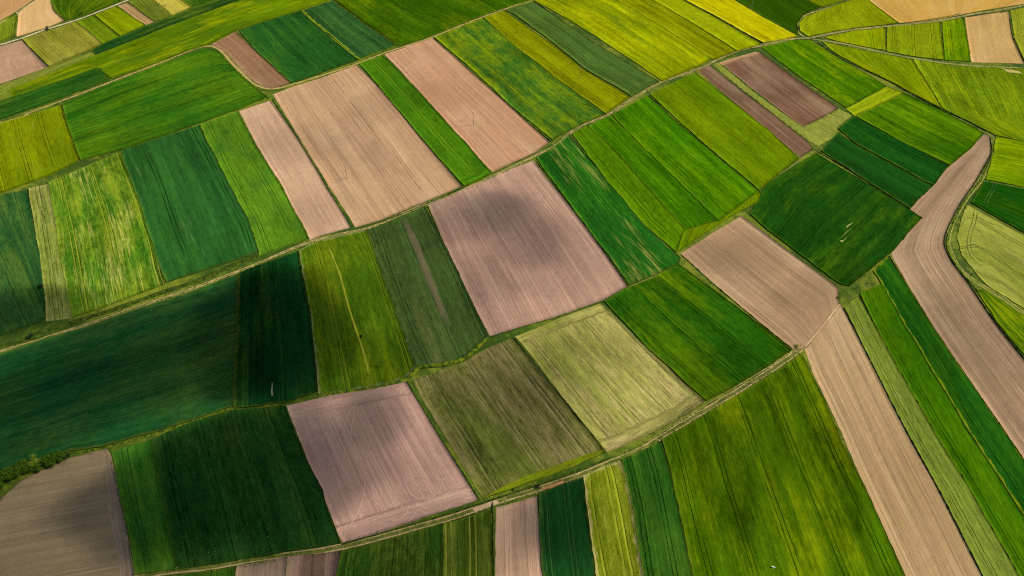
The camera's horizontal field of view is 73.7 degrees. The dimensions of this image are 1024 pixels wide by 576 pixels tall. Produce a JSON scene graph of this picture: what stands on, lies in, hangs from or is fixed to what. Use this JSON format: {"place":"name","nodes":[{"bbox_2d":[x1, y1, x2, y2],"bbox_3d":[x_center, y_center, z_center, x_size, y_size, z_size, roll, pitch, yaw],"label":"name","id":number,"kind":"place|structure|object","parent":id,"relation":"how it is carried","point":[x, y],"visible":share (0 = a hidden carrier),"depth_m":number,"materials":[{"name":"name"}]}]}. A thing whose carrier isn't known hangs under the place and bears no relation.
{"place":"outdoors","nodes":[
{"label":"outdoors","id":0,"kind":"place"},
{"bbox_2d":[0,105,79,192],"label":"meadow","id":1,"kind":"structure","parent":0,"point":[36,146],"depth_m":404.59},
{"bbox_2d":[0,0,127,44],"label":"dirt track","id":2,"kind":"structure","parent":0,"point":[63,23],"depth_m":508.93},
{"bbox_2d":[62,48,266,159],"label":"crop field","id":3,"kind":"structure","parent":0,"point":[190,89],"depth_m":439.09,"materials":[{"name":"plant"}]},
{"bbox_2d":[0,3,519,122],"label":"dirt track","id":4,"kind":"structure","parent":0,"point":[236,67],"depth_m":468.96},
{"bbox_2d":[136,349,802,575],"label":"dirt track","id":5,"kind":"structure","parent":0,"point":[679,425],"depth_m":258.71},
{"bbox_2d":[0,0,1023,575],"bbox_3d":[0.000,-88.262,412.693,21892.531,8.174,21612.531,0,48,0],"label":"ground","id":6,"kind":"structure","parent":0,"point":[864,282],"depth_m":357.85,"materials":[{"name":"plant"}]},
{"bbox_2d":[1,467,14,479],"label":"bush","id":7,"kind":"object","parent":6,"relation":"on","point":[8,472],"visible":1,"depth_m":262.13,"materials":[{"name":"green plant"}]},
{"bbox_2d":[0,14,17,41],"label":"meadow","id":8,"kind":"structure","parent":6,"relation":"on","point":[7,28],"depth_m":506.45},
{"bbox_2d":[0,0,32,19],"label":"ploughed field","id":9,"kind":"structure","parent":6,"relation":"on","point":[8,7],"depth_m":530.66,"materials":[{"name":"soil"}]},
{"bbox_2d":[14,458,30,472],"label":"bush","id":10,"kind":"object","parent":6,"relation":"on","point":[24,462],"visible":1,"depth_m":264.54,"materials":[{"name":"green plant"}]},
{"bbox_2d":[0,189,45,335],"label":"crop field","id":11,"kind":"structure","parent":6,"relation":"on","point":[22,301],"depth_m":339.92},
{"bbox_2d":[0,40,47,83],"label":"ploughed field","id":12,"kind":"structure","parent":6,"relation":"on","point":[19,59],"depth_m":476.38,"materials":[{"name":"soil"}]},
{"bbox_2d":[17,0,64,36],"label":"ploughed field","id":13,"kind":"structure","parent":6,"relation":"on","point":[36,15],"depth_m":516.24,"materials":[{"name":"soil"}]},
{"bbox_2d":[0,51,94,100],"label":"meadow","id":14,"kind":"structure","parent":6,"relation":"on","point":[5,92],"depth_m":464.87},
{"bbox_2d":[40,452,57,466],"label":"bush","id":15,"kind":"object","parent":6,"relation":"on","point":[48,462],"visible":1,"depth_m":266.70,"materials":[{"name":"green plant"}]},
{"bbox_2d":[28,184,72,321],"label":"meadow","id":16,"kind":"structure","parent":6,"relation":"on","point":[58,307],"depth_m":346.73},
{"bbox_2d":[0,68,110,119],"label":"crop field","id":17,"kind":"structure","parent":6,"relation":"on","point":[33,99],"depth_m":448.08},
{"bbox_2d":[22,21,102,65],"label":"crop field","id":18,"kind":"structure","parent":6,"relation":"on","point":[51,47],"depth_m":491.11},
{"bbox_2d":[0,448,135,575],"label":"ploughed field","id":19,"kind":"structure","parent":6,"relation":"on","point":[64,517],"depth_m":254.46,"materials":[{"name":"soil"}]},
{"bbox_2d":[51,0,120,20],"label":"crop field","id":20,"kind":"structure","parent":6,"relation":"on","point":[65,10],"depth_m":524.46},
{"bbox_2d":[76,15,118,42],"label":"crop field","id":21,"kind":"structure","parent":6,"relation":"on","point":[97,28],"depth_m":502.79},
{"bbox_2d":[48,151,164,316],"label":"crop field","id":22,"kind":"structure","parent":6,"relation":"on","point":[107,252],"depth_m":356.41,"materials":[{"name":"plant"}]},
{"bbox_2d":[0,275,238,470],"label":"crop field","id":23,"kind":"structure","parent":6,"relation":"on","point":[155,367],"depth_m":297.03,"materials":[{"name":"plant"}]},
{"bbox_2d":[95,6,144,35],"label":"crop field","id":24,"kind":"structure","parent":6,"relation":"on","point":[118,20],"depth_m":509.39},
{"bbox_2d":[0,254,259,347],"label":"grass verge","id":25,"kind":"object","parent":6,"relation":"on","point":[37,334],"depth_m":326.56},
{"bbox_2d":[118,3,154,24],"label":"ploughed field","id":26,"kind":"structure","parent":6,"relation":"on","point":[134,12],"depth_m":516.57,"materials":[{"name":"soil"}]},
{"bbox_2d":[111,439,177,574],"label":"crop field","id":27,"kind":"structure","parent":6,"relation":"on","point":[138,480],"depth_m":258.51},
{"bbox_2d":[129,0,171,20],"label":"crop field","id":28,"kind":"structure","parent":6,"relation":"on","point":[154,10],"depth_m":519.26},
{"bbox_2d":[91,0,239,54],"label":"crop field","id":29,"kind":"structure","parent":6,"relation":"on","point":[150,28],"depth_m":505.68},
{"bbox_2d":[10,0,329,96],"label":"crop field","id":30,"kind":"structure","parent":6,"relation":"on","point":[189,34],"depth_m":492.95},
{"bbox_2d":[156,0,190,15],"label":"crop field","id":31,"kind":"structure","parent":6,"relation":"on","point":[173,7],"depth_m":522.61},
{"bbox_2d":[70,404,284,453],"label":"grass verge","id":32,"kind":"object","parent":6,"relation":"on","point":[151,434],"depth_m":279.62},
{"bbox_2d":[121,125,258,282],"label":"crop field","id":33,"kind":"structure","parent":6,"relation":"on","point":[196,219],"depth_m":375.72,"materials":[{"name":"plant"}]},
{"bbox_2d":[182,0,214,6],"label":"crop field","id":34,"kind":"structure","parent":6,"relation":"on","point":[192,3],"depth_m":525.75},
{"bbox_2d":[176,566,236,575],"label":"meadow","id":35,"kind":"structure","parent":6,"relation":"on","point":[223,572],"depth_m":244.15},
{"bbox_2d":[152,406,340,568],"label":"meadow","id":36,"kind":"structure","parent":6,"relation":"on","point":[237,456],"depth_m":264.16,"materials":[{"name":"plant"}]},
{"bbox_2d":[212,31,290,88],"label":"ploughed field","id":37,"kind":"structure","parent":6,"relation":"on","point":[245,56],"depth_m":474.13,"materials":[{"name":"soil"}]},
{"bbox_2d":[201,111,309,255],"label":"crop field","id":38,"kind":"structure","parent":6,"relation":"on","point":[276,223],"depth_m":389.35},
{"bbox_2d":[236,557,286,575],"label":"ploughed field","id":39,"kind":"structure","parent":6,"relation":"on","point":[278,567],"depth_m":245.57,"materials":[{"name":"soil"}]},
{"bbox_2d":[234,251,317,408],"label":"crop field","id":40,"kind":"structure","parent":6,"relation":"on","point":[275,363],"depth_m":314.08,"materials":[{"name":"plant"}]},
{"bbox_2d":[239,101,350,240],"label":"ploughed field","id":41,"kind":"structure","parent":6,"relation":"on","point":[319,213],"depth_m":399.23,"materials":[{"name":"soil"}]},
{"bbox_2d":[239,10,358,82],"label":"crop field","id":42,"kind":"structure","parent":6,"relation":"on","point":[300,45],"depth_m":487.08,"materials":[{"name":"green plant"}]},
{"bbox_2d":[272,99,350,226],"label":"grass verge","id":43,"kind":"object","parent":6,"relation":"on","point":[313,164],"depth_m":402.71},
{"bbox_2d":[286,551,340,575],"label":"ploughed field","id":44,"kind":"structure","parent":6,"relation":"on","point":[316,565],"depth_m":246.46,"materials":[{"name":"soil"}]},
{"bbox_2d":[302,0,398,59],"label":"crop field","id":45,"kind":"structure","parent":6,"relation":"on","point":[356,37],"depth_m":502.58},
{"bbox_2d":[299,230,415,394],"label":"crop field","id":46,"kind":"structure","parent":6,"relation":"on","point":[350,298],"depth_m":322.85,"materials":[{"name":"green plant"}]},
{"bbox_2d":[273,65,461,227],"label":"ploughed field","id":47,"kind":"structure","parent":6,"relation":"on","point":[355,122],"depth_m":413.32,"materials":[{"name":"soil"}]},
{"bbox_2d":[286,381,477,544],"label":"ploughed field","id":48,"kind":"structure","parent":6,"relation":"on","point":[380,459],"depth_m":273.36,"materials":[{"name":"soil"}]},
{"bbox_2d":[336,523,443,575],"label":"meadow","id":49,"kind":"structure","parent":6,"relation":"on","point":[419,553],"depth_m":247.66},
{"bbox_2d":[318,337,488,396],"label":"grass verge","id":50,"kind":"object","parent":6,"relation":"on","point":[416,369],"depth_m":300.80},
{"bbox_2d":[342,500,489,544],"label":"grass verge","id":51,"kind":"object","parent":6,"relation":"on","point":[401,527],"depth_m":256.05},
{"bbox_2d":[359,56,491,185],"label":"crop field","id":52,"kind":"structure","parent":6,"relation":"on","point":[449,146],"depth_m":425.92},
{"bbox_2d":[369,206,487,365],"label":"crop field","id":53,"kind":"structure","parent":6,"relation":"on","point":[439,318],"depth_m":334.03,"materials":[{"name":"plant"}]},
{"bbox_2d":[335,0,527,45],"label":"crop field","id":54,"kind":"structure","parent":6,"relation":"on","point":[399,22],"depth_m":519.08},
{"bbox_2d":[406,381,480,500],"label":"grass verge","id":55,"kind":"object","parent":6,"relation":"on","point":[467,480],"depth_m":278.02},
{"bbox_2d":[384,38,548,171],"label":"ploughed field","id":56,"kind":"structure","parent":6,"relation":"on","point":[500,133],"depth_m":436.51,"materials":[{"name":"soil"}]},
{"bbox_2d":[443,510,492,575],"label":"crop field","id":57,"kind":"structure","parent":6,"relation":"on","point":[467,541],"depth_m":249.72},
{"bbox_2d":[473,500,499,512],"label":"bare earth","id":58,"kind":"structure","parent":6,"relation":"on","point":[482,507],"depth_m":260.43,"materials":[{"name":"soil"}]},
{"bbox_2d":[413,338,603,497],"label":"crop field","id":59,"kind":"structure","parent":6,"relation":"on","point":[505,417],"depth_m":285.28,"materials":[{"name":"plant"}]},
{"bbox_2d":[495,496,542,575],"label":"ploughed field","id":60,"kind":"structure","parent":6,"relation":"on","point":[517,543],"depth_m":251.50,"materials":[{"name":"soil"}]},
{"bbox_2d":[434,18,605,139],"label":"crop field","id":61,"kind":"structure","parent":6,"relation":"on","point":[539,97],"depth_m":452.38,"materials":[{"name":"plant"}]},
{"bbox_2d":[428,160,627,335],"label":"ploughed field","id":62,"kind":"structure","parent":6,"relation":"on","point":[522,246],"depth_m":350.58,"materials":[{"name":"soil"}]},
{"bbox_2d":[490,458,607,501],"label":"grass verge","id":63,"kind":"object","parent":6,"relation":"on","point":[569,473],"depth_m":267.15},
{"bbox_2d":[484,11,629,113],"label":"crop field","id":64,"kind":"structure","parent":6,"relation":"on","point":[600,94],"depth_m":464.52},
{"bbox_2d":[490,286,628,337],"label":"grass verge","id":65,"kind":"object","parent":6,"relation":"on","point":[547,319],"depth_m":320.00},
{"bbox_2d":[514,338,605,452],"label":"grass verge","id":66,"kind":"object","parent":6,"relation":"on","point":[561,396],"depth_m":291.75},
{"bbox_2d":[538,477,595,575],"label":"crop field","id":67,"kind":"structure","parent":6,"relation":"on","point":[565,539],"depth_m":252.72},
{"bbox_2d":[535,160,627,285],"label":"grass verge","id":68,"kind":"object","parent":6,"relation":"on","point":[581,221],"depth_m":364.36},
{"bbox_2d":[505,2,658,96],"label":"crop field","id":69,"kind":"structure","parent":6,"relation":"on","point":[585,52],"depth_m":474.83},
{"bbox_2d":[536,134,680,284],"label":"crop field","id":70,"kind":"structure","parent":6,"relation":"on","point":[634,247],"depth_m":365.01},
{"bbox_2d":[515,303,703,451],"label":"crop field","id":71,"kind":"structure","parent":6,"relation":"on","point":[614,381],"depth_m":299.66,"materials":[{"name":"plant"}]},
{"bbox_2d":[583,460,643,575],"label":"crop field","id":72,"kind":"structure","parent":6,"relation":"on","point":[615,550],"depth_m":255.31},
{"bbox_2d":[534,0,711,80],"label":"crop field","id":73,"kind":"structure","parent":6,"relation":"on","point":[660,52],"depth_m":493.30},
{"bbox_2d":[572,126,684,251],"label":"crop field","id":74,"kind":"structure","parent":6,"relation":"on","point":[653,213],"depth_m":379.19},
{"bbox_2d":[588,115,718,229],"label":"crop field","id":75,"kind":"structure","parent":6,"relation":"on","point":[684,206],"depth_m":385.73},
{"bbox_2d":[621,441,693,575],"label":"crop field","id":76,"kind":"structure","parent":6,"relation":"on","point":[661,542],"depth_m":257.26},
{"bbox_2d":[618,0,735,58],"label":"crop field","id":77,"kind":"structure","parent":6,"relation":"on","point":[702,41],"depth_m":503.75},
{"bbox_2d":[613,95,758,220],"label":"crop field","id":78,"kind":"structure","parent":6,"relation":"on","point":[716,186],"depth_m":396.66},
{"bbox_2d":[604,264,791,400],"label":"crop field","id":79,"kind":"structure","parent":6,"relation":"on","point":[704,341],"depth_m":315.56,"materials":[{"name":"plant"}]},
{"bbox_2d":[654,0,760,50],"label":"crop field","id":80,"kind":"structure","parent":6,"relation":"on","point":[729,35],"depth_m":509.01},
{"bbox_2d":[677,191,760,252],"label":"meadow","id":81,"kind":"structure","parent":6,"relation":"on","point":[690,235],"depth_m":358.57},
{"bbox_2d":[647,351,792,441],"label":"grass verge","id":82,"kind":"object","parent":6,"relation":"on","point":[719,396],"depth_m":293.53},
{"bbox_2d":[650,72,798,190],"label":"crop field","id":83,"kind":"structure","parent":6,"relation":"on","point":[750,149],"depth_m":417.53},
{"bbox_2d":[681,254,791,348],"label":"grass verge","id":84,"kind":"object","parent":6,"relation":"on","point":[737,303],"depth_m":326.84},
{"bbox_2d":[687,0,797,42],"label":"crop field","id":85,"kind":"structure","parent":6,"relation":"on","point":[745,19],"depth_m":515.39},
{"bbox_2d":[699,66,812,157],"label":"ploughed field","id":86,"kind":"structure","parent":6,"relation":"on","point":[792,140],"depth_m":432.37,"materials":[{"name":"soil"}]},
{"bbox_2d":[681,216,838,349],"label":"ploughed field","id":87,"kind":"structure","parent":6,"relation":"on","point":[777,289],"depth_m":336.80,"materials":[{"name":"soil"}]},
{"bbox_2d":[719,51,837,126],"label":"ploughed field","id":88,"kind":"structure","parent":6,"relation":"on","point":[783,91],"depth_m":455.19,"materials":[{"name":"soil"}]},
{"bbox_2d":[736,0,820,34],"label":"crop field","id":89,"kind":"structure","parent":6,"relation":"on","point":[788,15],"depth_m":527.22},
{"bbox_2d":[712,62,851,146],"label":"meadow","id":90,"kind":"structure","parent":6,"relation":"on","point":[819,132],"depth_m":427.37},
{"bbox_2d":[661,353,905,575],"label":"crop field","id":91,"kind":"structure","parent":6,"relation":"on","point":[765,476],"depth_m":264.51,"materials":[{"name":"plant"}]},
{"bbox_2d":[810,0,842,6],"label":"crop field","id":92,"kind":"structure","parent":6,"relation":"on","point":[822,3],"depth_m":534.10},
{"bbox_2d":[750,153,922,285],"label":"crop field","id":93,"kind":"structure","parent":6,"relation":"on","point":[837,224],"depth_m":364.87,"materials":[{"name":"plant"}]},
{"bbox_2d":[799,0,898,36],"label":"crop field","id":94,"kind":"structure","parent":6,"relation":"on","point":[851,14],"depth_m":518.29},
{"bbox_2d":[824,27,886,50],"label":"crop field","id":95,"kind":"structure","parent":6,"relation":"on","point":[874,38],"depth_m":501.22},
{"bbox_2d":[846,87,903,115],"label":"meadow","id":96,"kind":"structure","parent":6,"relation":"on","point":[881,96],"depth_m":445.48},
{"bbox_2d":[821,132,932,207],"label":"crop field","id":97,"kind":"structure","parent":6,"relation":"on","point":[905,188],"depth_m":391.91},
{"bbox_2d":[822,41,940,107],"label":"crop field","id":98,"kind":"structure","parent":6,"relation":"on","point":[905,73],"depth_m":473.52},
{"bbox_2d":[804,304,981,575],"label":"ploughed field","id":99,"kind":"structure","parent":6,"relation":"on","point":[919,525],"depth_m":275.52,"materials":[{"name":"soil"}]},
{"bbox_2d":[838,116,948,184],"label":"crop field","id":100,"kind":"structure","parent":6,"relation":"on","point":[923,166],"depth_m":405.28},
{"bbox_2d":[817,42,985,131],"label":"grass verge","id":101,"kind":"object","parent":6,"relation":"on","point":[903,89],"depth_m":453.69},
{"bbox_2d":[843,308,982,575],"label":"grass verge","id":102,"kind":"object","parent":6,"relation":"on","point":[916,448],"depth_m":277.79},
{"bbox_2d":[886,22,944,59],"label":"crop field","id":103,"kind":"structure","parent":6,"relation":"on","point":[921,40],"depth_m":496.28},
{"bbox_2d":[856,93,983,164],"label":"crop field","id":104,"kind":"structure","parent":6,"relation":"on","point":[932,131],"depth_m":422.76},
{"bbox_2d":[845,295,1018,575],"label":"crop field","id":105,"kind":"structure","parent":6,"relation":"on","point":[991,557],"depth_m":275.69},
{"bbox_2d":[859,295,1016,569],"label":"grass verge","id":106,"kind":"object","parent":6,"relation":"on","point":[926,417],"depth_m":293.49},
{"bbox_2d":[860,283,1023,575],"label":"crop field","id":107,"kind":"structure","parent":6,"relation":"on","point":[1002,511],"depth_m":284.70,"materials":[{"name":"plant"}]},
{"bbox_2d":[870,0,1023,22],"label":"ploughed field","id":108,"kind":"structure","parent":6,"relation":"on","point":[904,11],"depth_m":525.35,"materials":[{"name":"soil"}]},
{"bbox_2d":[873,256,1023,513],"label":"crop field","id":109,"kind":"structure","parent":6,"relation":"on","point":[1000,451],"depth_m":297.65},
{"bbox_2d":[942,18,971,61],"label":"crop field","id":110,"kind":"structure","parent":6,"relation":"on","point":[956,44],"depth_m":493.30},
{"bbox_2d":[891,134,1023,457],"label":"ploughed field","id":111,"kind":"structure","parent":6,"relation":"on","point":[986,354],"depth_m":329.99,"materials":[{"name":"soil"}]},
{"bbox_2d":[913,59,1023,140],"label":"crop field","id":112,"kind":"structure","parent":6,"relation":"on","point":[990,100],"depth_m":447.35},
{"bbox_2d":[946,144,992,298],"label":"grass verge","id":113,"kind":"object","parent":6,"relation":"on","point":[974,287],"depth_m":366.91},
{"bbox_2d":[943,136,1023,358],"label":"grass verge","id":114,"kind":"object","parent":6,"relation":"on","point":[1001,330],"depth_m":348.03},
{"bbox_2d":[957,205,1023,307],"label":"crop field","id":115,"kind":"structure","parent":6,"relation":"on","point":[992,251],"depth_m":351.29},
{"bbox_2d":[965,11,1023,63],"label":"ploughed field","id":116,"kind":"structure","parent":6,"relation":"on","point":[990,38],"depth_m":492.93,"materials":[{"name":"soil"}]},
{"bbox_2d":[971,182,1023,231],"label":"crop field","id":117,"kind":"structure","parent":6,"relation":"on","point":[1004,203],"depth_m":375.35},
{"bbox_2d":[978,289,1023,353],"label":"meadow","id":118,"kind":"structure","parent":6,"relation":"on","point":[1009,319],"depth_m":323.28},
{"bbox_2d":[986,136,1023,186],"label":"crop field","id":119,"kind":"structure","parent":6,"relation":"on","point":[1007,164],"depth_m":398.25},
{"bbox_2d":[0,4,1023,351],"bbox_3d":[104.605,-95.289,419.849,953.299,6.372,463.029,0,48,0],"label":"dirt track","id":120,"kind":"structure","parent":0,"point":[454,192],"depth_m":377.95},
{"bbox_2d":[762,40,886,107],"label":"crop field","id":121,"kind":"structure","parent":0,"point":[835,78],"depth_m":470.94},
{"bbox_2d":[813,39,1023,68],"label":"dirt track","id":122,"kind":"structure","parent":0,"point":[912,57],"depth_m":481.92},
{"bbox_2d":[945,129,1023,313],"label":"dirt track","id":123,"kind":"structure","parent":0,"point":[998,295],"depth_m":347.34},
{"bbox_2d":[1010,8,1023,57],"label":"meadow","id":124,"kind":"structure","parent":0,"point":[1017,16],"depth_m":502.62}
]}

